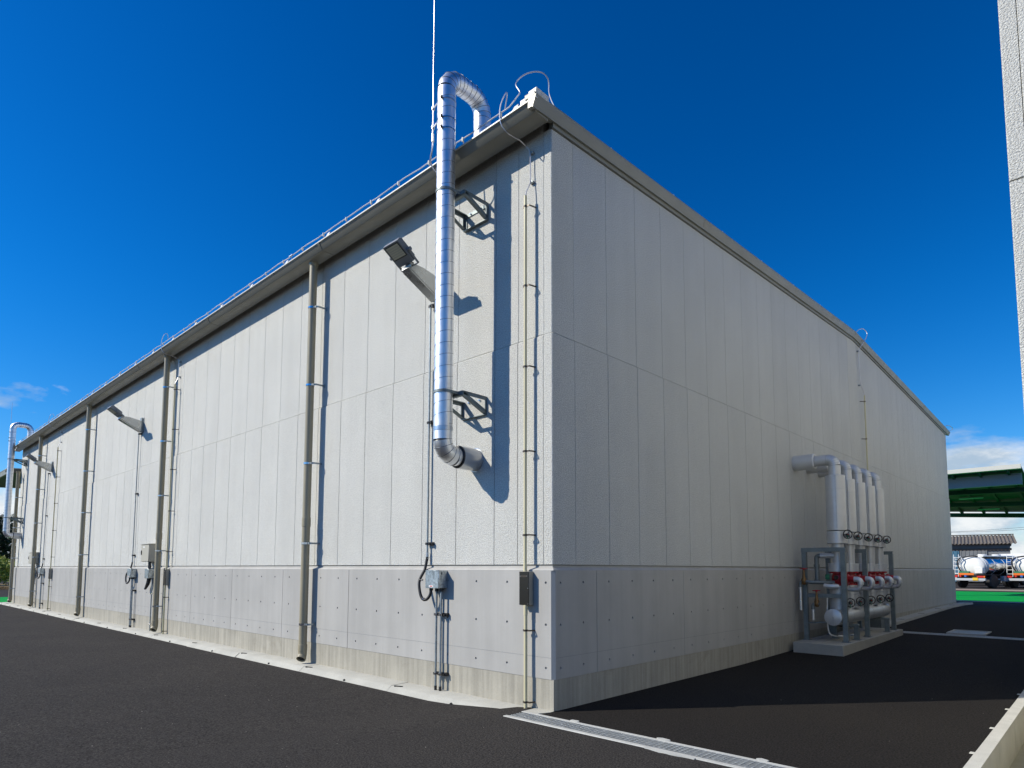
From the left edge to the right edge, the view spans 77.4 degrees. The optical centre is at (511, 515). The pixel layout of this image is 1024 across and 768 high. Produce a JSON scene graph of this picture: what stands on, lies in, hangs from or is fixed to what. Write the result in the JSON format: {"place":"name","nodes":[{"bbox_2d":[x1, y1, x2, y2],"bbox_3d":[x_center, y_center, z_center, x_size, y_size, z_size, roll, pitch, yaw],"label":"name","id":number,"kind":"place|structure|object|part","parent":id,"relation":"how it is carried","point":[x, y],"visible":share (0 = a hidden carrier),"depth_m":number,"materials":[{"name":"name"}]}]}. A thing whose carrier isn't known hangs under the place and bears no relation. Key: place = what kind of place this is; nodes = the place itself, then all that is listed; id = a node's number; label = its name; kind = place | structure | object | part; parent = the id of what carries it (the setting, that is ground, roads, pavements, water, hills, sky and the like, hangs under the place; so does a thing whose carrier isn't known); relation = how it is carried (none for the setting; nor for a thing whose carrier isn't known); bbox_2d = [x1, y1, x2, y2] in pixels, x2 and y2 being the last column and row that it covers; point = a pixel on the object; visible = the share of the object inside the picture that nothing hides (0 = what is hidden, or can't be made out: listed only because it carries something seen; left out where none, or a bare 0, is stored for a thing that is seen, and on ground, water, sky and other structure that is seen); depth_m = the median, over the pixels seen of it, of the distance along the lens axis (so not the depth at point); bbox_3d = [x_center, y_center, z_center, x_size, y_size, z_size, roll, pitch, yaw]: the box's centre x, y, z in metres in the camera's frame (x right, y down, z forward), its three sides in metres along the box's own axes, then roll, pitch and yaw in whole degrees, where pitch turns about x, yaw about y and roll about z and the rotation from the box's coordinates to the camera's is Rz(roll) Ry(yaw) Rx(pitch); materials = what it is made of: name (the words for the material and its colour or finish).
{"place":"outdoors","nodes":[
{"label":"outdoors","id":0,"kind":"place"},
{"bbox_2d":[0,577,1023,767],"bbox_3d":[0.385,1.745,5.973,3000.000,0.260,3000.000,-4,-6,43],"label":"ground","id":1,"kind":"structure","parent":0,"point":[74,694],"depth_m":6.03,"materials":[{"name":"black asphalt"}]},
{"bbox_2d":[0,597,7,601],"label":"painted walkway","id":2,"kind":"structure","parent":1,"relation":"on","point":[3,599],"depth_m":27.24,"materials":[{"name":"green paint"}]},
{"bbox_2d":[0,468,21,487],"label":"side canopy","id":3,"kind":"object","parent":2,"relation":"on","point":[3,473],"visible":0.23,"depth_m":26.04,"materials":[{"name":"grey metal"}]},
{"bbox_2d":[0,555,15,585],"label":"shrub","id":4,"kind":"object","parent":1,"relation":"on","point":[4,572],"visible":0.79,"depth_m":42.01,"materials":[{"name":"green plant"}]},
{"bbox_2d":[11,87,956,710],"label":"warehouse","id":5,"kind":"structure","parent":1,"relation":"on","point":[693,381],"depth_m":8.36,"materials":[{"name":"grey"}]},
{"bbox_2d":[7,471,22,601],"bbox_3d":[-18.569,0.762,23.885,0.276,4.909,0.163,0,-5,7],"label":"downpipe","id":6,"kind":"object","parent":5,"relation":"attached to","point":[15,527],"visible":0.98,"depth_m":23.86,"materials":[{"name":"black metal"}]},
{"bbox_2d":[3,422,33,538],"bbox_3d":[-18.328,-1.313,23.780,0.408,4.391,0.850,-4,-6,43],"label":"exhaust duct","id":7,"kind":"object","parent":5,"relation":"attached to","point":[7,517],"visible":0.98,"depth_m":23.54,"materials":[{"name":"grey metal"}]},
{"bbox_2d":[28,552,38,606],"bbox_3d":[-16.124,2.132,21.455,0.504,1.833,0.214,-4,-6,43],"label":"control cabinet","id":8,"kind":"object","parent":5,"relation":"attached to","point":[30,557],"visible":0.3,"depth_m":21.40,"materials":[{"name":"grey metal"}]},
{"bbox_3d":[-16.187,1.417,21.446,0.476,0.350,0.026,-4,-6,43],"label":"door","id":9,"kind":"part","parent":8,"relation":"part of","materials":[{"name":"white metal"}]},
{"bbox_2d":[27,436,46,606],"bbox_3d":[-15.896,0.148,21.397,0.276,5.737,0.163,0,-5,7],"label":"downpipe","id":10,"kind":"object","parent":5,"relation":"attached to","point":[34,544],"visible":1,"depth_m":21.37,"materials":[{"name":"black metal"}]},
{"bbox_2d":[26,454,53,471],"bbox_3d":[-15.261,-1.708,20.634,0.360,0.517,0.714,-4,-6,43],"label":"floodlight","id":11,"kind":"object","parent":5,"relation":"attached to","point":[46,466],"visible":1,"depth_m":20.65,"materials":[{"name":"grey metal"}]},
{"bbox_2d":[37,473,50,608],"bbox_3d":[-15.210,0.770,20.740,0.423,4.435,0.186,-4,-6,43],"label":"conduit run","id":12,"kind":"object","parent":5,"relation":"attached to","point":[41,571],"visible":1,"depth_m":20.60,"materials":[{"name":"black metal"}]},
{"bbox_2d":[47,414,62,609],"bbox_3d":[-14.418,-0.161,19.960,0.381,6.166,0.191,0,-5,-1],"label":"down conductor","id":13,"kind":"object","parent":5,"relation":"attached to","point":[50,572],"visible":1,"depth_m":19.92,"materials":[{"name":"silver metal"}]},
{"bbox_2d":[74,405,95,615],"bbox_3d":[-11.546,-0.180,17.292,0.276,5.737,0.163,0,-5,7],"label":"downpipe","id":14,"kind":"object","parent":5,"relation":"attached to","point":[83,514],"visible":1,"depth_m":17.27,"materials":[{"name":"black metal"}]},
{"bbox_2d":[107,405,143,432],"bbox_3d":[-8.783,-2.197,14.521,0.360,0.517,0.714,-4,-6,43],"label":"floodlight","id":15,"kind":"object","parent":5,"relation":"attached to","point":[135,424],"visible":1,"depth_m":14.52,"materials":[{"name":"grey metal"}]},
{"bbox_2d":[125,433,141,626],"bbox_3d":[-8.551,0.268,14.456,0.423,4.435,0.186,-4,-6,43],"label":"conduit run","id":16,"kind":"object","parent":5,"relation":"attached to","point":[131,574],"visible":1,"depth_m":14.32,"materials":[{"name":"black metal"}]},
{"bbox_2d":[141,543,155,630],"bbox_3d":[-7.700,1.497,13.506,0.504,1.833,0.214,-4,-6,43],"label":"control cabinet","id":17,"kind":"object","parent":5,"relation":"attached to","point":[148,553],"visible":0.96,"depth_m":13.43,"materials":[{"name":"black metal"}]},
{"bbox_3d":[-7.763,0.782,13.496,0.476,0.350,0.026,-4,-6,43],"label":"door","id":18,"kind":"part","parent":17,"relation":"part of","materials":[{"name":"white metal"}]},
{"bbox_2d":[150,355,176,631],"bbox_3d":[-7.181,-0.509,13.173,0.276,5.737,0.163,0,-5,7],"label":"downpipe","id":19,"kind":"object","parent":5,"relation":"attached to","point":[159,526],"visible":0.98,"depth_m":13.15,"materials":[{"name":"black metal"}]},
{"bbox_2d":[161,333,180,633],"bbox_3d":[-7.058,-0.716,13.014,0.381,6.166,0.191,0,-5,-1],"label":"down conductor","id":20,"kind":"object","parent":5,"relation":"attached to","point":[166,574],"visible":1,"depth_m":12.99,"materials":[{"name":"silver metal"}]},
{"bbox_2d":[19,107,508,441],"bbox_3d":[-9.415,-3.471,15.497,25.916,0.110,0.097,-4,-6,43],"label":"roof cable","id":21,"kind":"object","parent":5,"relation":"on","point":[345,219],"visible":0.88,"depth_m":9.49,"materials":[{"name":"silver metal"}]},
{"bbox_2d":[296,261,326,661],"bbox_3d":[-2.835,-0.836,9.072,0.276,5.737,0.163,0,-5,7],"label":"downpipe","id":22,"kind":"object","parent":5,"relation":"attached to","point":[306,508],"visible":1,"depth_m":9.04,"materials":[{"name":"black"}]},
{"bbox_2d":[383,237,434,302],"bbox_3d":[-1.099,-2.776,7.271,0.360,0.517,0.714,-4,-6,43],"label":"floodlight","id":23,"kind":"object","parent":5,"relation":"attached to","point":[399,252],"visible":0.89,"depth_m":7.19,"materials":[{"name":"grey metal"}]},
{"bbox_2d":[418,303,448,690],"bbox_3d":[-0.868,-0.311,7.205,0.423,4.435,0.186,-4,-6,43],"label":"conduit run","id":24,"kind":"object","parent":5,"relation":"attached to","point":[436,580],"visible":1,"depth_m":7.04,"materials":[{"name":"black metal"}]},
{"bbox_2d":[430,0,455,172],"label":"lightning mast","id":25,"kind":"object","parent":5,"relation":"attached to","point":[433,126],"visible":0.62,"depth_m":6.97,"materials":[{"name":"silver metal"}]},
{"bbox_2d":[433,71,490,471],"bbox_3d":[-0.503,-2.656,6.960,0.408,4.391,0.850,-4,-6,43],"label":"exhaust duct","id":26,"kind":"object","parent":5,"relation":"attached to","point":[452,85],"visible":0.98,"depth_m":6.70,"materials":[{"name":"grey metal"}]},
{"bbox_2d":[499,92,535,708],"bbox_3d":[0.053,-1.252,6.303,0.381,6.166,0.191,0,-5,-1],"label":"down conductor","id":27,"kind":"object","parent":5,"relation":"attached to","point":[525,588],"visible":1,"depth_m":6.25,"materials":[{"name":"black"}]},
{"bbox_2d":[509,71,722,231],"bbox_3d":[6.982,-3.781,13.676,0.435,0.501,19.958,-4,-6,43],"label":"verge cable","id":28,"kind":"object","parent":5,"relation":"attached to","point":[520,92],"visible":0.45,"depth_m":6.62,"materials":[{"name":"silver metal"}]},
{"bbox_2d":[824,603,890,625],"bbox_3d":[5.918,1.692,11.255,0.704,0.267,3.054,-4,-6,43],"label":"header pipe","id":29,"kind":"object","parent":5,"relation":"attached to","point":[833,617],"visible":0.73,"depth_m":10.50,"materials":[{"name":"metal"}]},
{"bbox_2d":[798,553,853,636],"bbox_3d":[5.194,1.259,10.235,1.036,1.336,0.462,1,-5,-8],"label":"drain piping","id":30,"kind":"object","parent":29,"relation":"attached to","point":[827,585],"visible":0.98,"depth_m":10.27,"materials":[{"name":"metal"}]},
{"bbox_2d":[792,454,863,609],"bbox_3d":[5.142,0.225,10.401,1.006,2.550,0.320,-4,-6,43],"label":"riser pipe","id":31,"kind":"object","parent":29,"relation":"on","point":[838,534],"visible":0.9,"depth_m":10.23,"materials":[{"name":"metal"}]},
{"bbox_2d":[806,460,874,607],"bbox_3d":[5.568,0.275,10.848,1.006,2.525,0.298,-4,-6,43],"label":"riser pipe","id":32,"kind":"object","parent":29,"relation":"on","point":[846,470],"visible":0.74,"depth_m":10.67,"materials":[{"name":"metal"}]},
{"bbox_2d":[817,464,884,605],"bbox_3d":[5.987,0.313,11.289,1.006,2.525,0.298,-4,-6,43],"label":"riser pipe","id":33,"kind":"object","parent":29,"relation":"on","point":[861,514],"visible":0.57,"depth_m":11.13,"materials":[{"name":"metal"}]},
{"bbox_2d":[860,468,893,604],"bbox_3d":[6.407,0.350,11.731,1.006,2.525,0.298,-4,-6,43],"label":"riser pipe","id":34,"kind":"object","parent":29,"relation":"on","point":[870,511],"visible":0.66,"depth_m":11.55,"materials":[{"name":"metal"}]},
{"bbox_2d":[870,472,901,603],"bbox_3d":[6.819,0.387,12.165,1.006,2.525,0.298,-4,-6,43],"label":"riser pipe","id":35,"kind":"object","parent":29,"relation":"on","point":[880,519],"visible":0.58,"depth_m":11.99,"materials":[{"name":"metal"}]},
{"bbox_2d":[856,328,867,469],"bbox_3d":[7.732,-0.997,13.873,0.616,6.438,0.107,4,-6,-37],"label":"gable conductor","id":36,"kind":"object","parent":5,"relation":"attached to","point":[864,401],"visible":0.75,"depth_m":13.94,"materials":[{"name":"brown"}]},
{"bbox_2d":[0,602,972,713],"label":"apron","id":37,"kind":"object","parent":1,"relation":"on","point":[406,688],"visible":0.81,"depth_m":8.77,"materials":[{"name":"concrete"}]},
{"bbox_2d":[504,711,794,767],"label":"trench drain","id":38,"kind":"object","parent":1,"relation":"in","point":[663,745],"visible":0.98,"depth_m":4.84,"materials":[{"name":"metal"}]},
{"bbox_2d":[793,627,902,655],"bbox_3d":[5.934,2.208,11.095,0.730,0.285,3.660,-4,-6,43],"label":"concrete pad","id":39,"kind":"object","parent":1,"relation":"on","point":[826,644],"visible":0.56,"depth_m":10.07,"materials":[{"name":"grey concrete"}]},
{"bbox_2d":[801,546,850,642],"bbox_3d":[4.992,1.234,10.193,0.695,1.505,0.110,-4,-6,43],"label":"steel frame","id":40,"kind":"object","parent":39,"relation":"on","point":[844,590],"visible":1,"depth_m":10.12,"materials":[{"name":"silver metal"}]},
{"bbox_2d":[831,624,861,639],"bbox_3d":[5.452,1.883,10.434,0.440,0.252,0.110,-4,-6,43],"label":"pipe stand","id":41,"kind":"object","parent":39,"relation":"on","point":[856,632],"visible":0.75,"depth_m":10.32,"materials":[{"name":"metal"}]},
{"bbox_2d":[825,549,871,636],"bbox_3d":[5.797,1.318,11.038,0.695,1.480,0.110,-4,-6,43],"label":"steel frame","id":42,"kind":"object","parent":39,"relation":"on","point":[865,594],"visible":0.66,"depth_m":10.84,"materials":[{"name":"silver metal"}]},
{"bbox_2d":[855,551,897,629],"bbox_3d":[6.993,1.424,12.297,0.695,1.480,0.110,-4,-6,43],"label":"steel frame","id":43,"kind":"object","parent":39,"relation":"on","point":[892,591],"visible":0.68,"depth_m":12.07,"materials":[{"name":"silver metal"}]},
{"bbox_2d":[863,617,891,631],"bbox_3d":[6.744,1.998,11.794,0.440,0.252,0.110,-4,-6,43],"label":"pipe stand","id":44,"kind":"object","parent":39,"relation":"on","point":[887,624],"visible":0.54,"depth_m":11.66,"materials":[{"name":"metal"}]},
{"bbox_2d":[870,616,884,627],"bbox_3d":[7.468,2.179,13.109,0.280,0.262,0.300,-4,-6,43],"label":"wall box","id":45,"kind":"object","parent":1,"relation":"on","point":[875,623],"visible":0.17,"depth_m":12.99,"materials":[{"name":"grey metal"}]},
{"bbox_2d":[903,631,1023,639],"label":"trench drain","id":46,"kind":"object","parent":1,"relation":"in","point":[992,637],"visible":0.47,"depth_m":11.92,"materials":[{"name":"metal"}]},
{"bbox_2d":[946,629,991,635],"bbox_3d":[8.894,2.287,12.422,0.620,0.072,0.780,-4,-6,43],"label":"access cover","id":47,"kind":"object","parent":1,"relation":"on","point":[970,632],"visible":0.63,"depth_m":12.37,"materials":[{"name":"metal"}]},
{"bbox_2d":[951,534,1016,582],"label":"shed","id":48,"kind":"structure","parent":1,"relation":"on","point":[969,545],"depth_m":57.91,"materials":[{"name":"grey metal"}]},
{"bbox_2d":[953,553,1023,587],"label":"tanker lorry","id":49,"kind":"object","parent":1,"relation":"on","point":[991,570],"visible":0.89,"depth_m":42.67,"materials":[{"name":"silver metal"}]},
{"bbox_2d":[952,551,958,580],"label":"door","id":50,"kind":"structure","parent":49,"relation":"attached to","point":[955,553],"depth_m":58.34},
{"bbox_2d":[955,557,1023,585],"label":"tanker lorry","id":51,"kind":"object","parent":1,"relation":"on","point":[1020,582],"visible":0.06,"depth_m":50.84,"materials":[{"name":"orange"}]},
{"bbox_2d":[956,589,1023,590],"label":"paving strip","id":52,"kind":"object","parent":1,"relation":"on","point":[990,589],"depth_m":39.18,"materials":[{"name":"grey concrete"}]},
{"bbox_2d":[956,600,1023,602],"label":"kerb strip","id":53,"kind":"object","parent":1,"relation":"on","point":[993,601],"depth_m":24.11,"materials":[{"name":"concrete"}]},
{"bbox_2d":[963,690,1023,767],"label":"kerb","id":54,"kind":"object","parent":1,"relation":"on","point":[1002,745],"visible":0.87,"depth_m":5.26,"materials":[{"name":"grey concrete"}]},
{"bbox_2d":[998,0,1023,402],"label":"neighbour building","id":55,"kind":"structure","parent":1,"relation":"on","point":[1011,20],"depth_m":3.82,"materials":[{"name":"grey"}]},
{"bbox_2d":[1006,554,1023,587],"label":"tanker lorry","id":56,"kind":"object","parent":1,"relation":"on","point":[1017,564],"visible":1,"depth_m":42.14,"materials":[{"name":"silver metal"}]},
{"bbox_2d":[956,591,1023,601],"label":"painted pavement","id":57,"kind":"structure","parent":0,"point":[994,596],"depth_m":29.12,"materials":[{"name":"green paint"}]},
{"bbox_2d":[947,464,1023,517],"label":"canopy","id":58,"kind":"object","parent":57,"relation":"on","point":[983,490],"visible":0.55,"depth_m":29.04,"materials":[{"name":"green metal"}]},
{"bbox_2d":[958,527,1023,531],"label":"power lines","id":59,"kind":"object","parent":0,"point":[992,529],"visible":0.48,"depth_m":65.22,"materials":[{"name":"black metal"}]},
{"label":"verge ground","id":60,"kind":"structure","parent":0,"visible":0},
{"bbox_2d":[0,514,17,563],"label":"tree","id":61,"kind":"object","parent":60,"relation":"on","point":[5,546],"visible":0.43,"depth_m":52.07,"materials":[{"name":"green plant"}]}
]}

